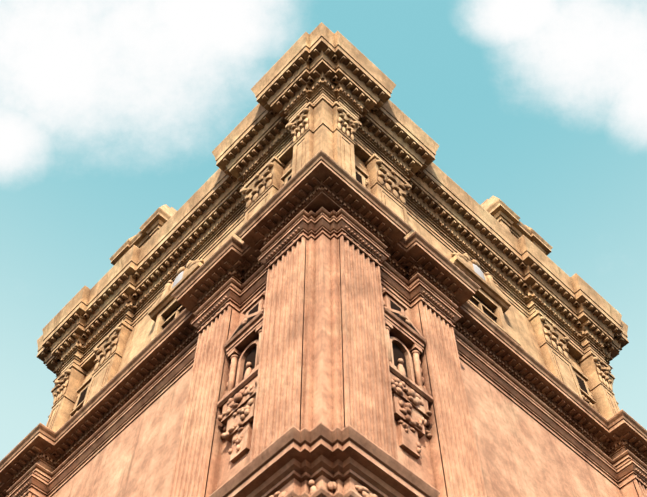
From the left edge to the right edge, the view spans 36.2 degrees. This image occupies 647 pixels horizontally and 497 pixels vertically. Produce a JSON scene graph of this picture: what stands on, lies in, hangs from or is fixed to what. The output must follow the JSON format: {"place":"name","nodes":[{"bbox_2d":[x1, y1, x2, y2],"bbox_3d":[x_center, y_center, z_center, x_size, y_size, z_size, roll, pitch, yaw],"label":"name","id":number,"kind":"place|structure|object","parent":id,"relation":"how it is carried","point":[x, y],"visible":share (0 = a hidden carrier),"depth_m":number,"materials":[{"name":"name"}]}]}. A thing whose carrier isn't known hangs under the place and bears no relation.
{"place":"outdoors","nodes":[
{"label":"outdoors","id":0,"kind":"place"},
{"bbox_2d":[0,22,646,496],"bbox_3d":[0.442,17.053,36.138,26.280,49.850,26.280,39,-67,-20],"label":"building","id":1,"kind":"structure","parent":0,"point":[514,414],"depth_m":37.67,"materials":[{"name":"brown stone"}]},
{"bbox_2d":[172,264,484,287],"bbox_3d":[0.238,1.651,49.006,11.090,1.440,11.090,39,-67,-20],"label":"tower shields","id":2,"kind":"object","parent":1,"relation":"attached to","point":[478,271],"visible":0.38,"depth_m":48.79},
{"bbox_2d":[13,107,646,496],"bbox_3d":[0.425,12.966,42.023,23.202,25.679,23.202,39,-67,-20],"label":"carved ornament","id":3,"kind":"object","parent":1,"relation":"attached to","point":[399,386],"visible":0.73,"depth_m":40.48,"materials":[{"name":"beige stone"}]},
{"bbox_2d":[110,196,552,264],"bbox_3d":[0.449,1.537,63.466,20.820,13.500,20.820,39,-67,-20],"label":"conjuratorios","id":4,"kind":"object","parent":1,"relation":"on","point":[502,213],"visible":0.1,"depth_m":64.10,"materials":[{"name":"stone"}]},
{"bbox_2d":[76,172,588,406],"bbox_3d":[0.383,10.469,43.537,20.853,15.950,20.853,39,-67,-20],"label":"tower openings","id":5,"kind":"object","parent":1,"relation":"in","point":[397,354],"visible":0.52,"depth_m":34.20,"materials":[{"name":"black"}]},
{"bbox_2d":[0,0,646,460],"label":"sky","id":6,"kind":"structure","parent":0,"point":[113,113],"materials":[{"name":"blue"}]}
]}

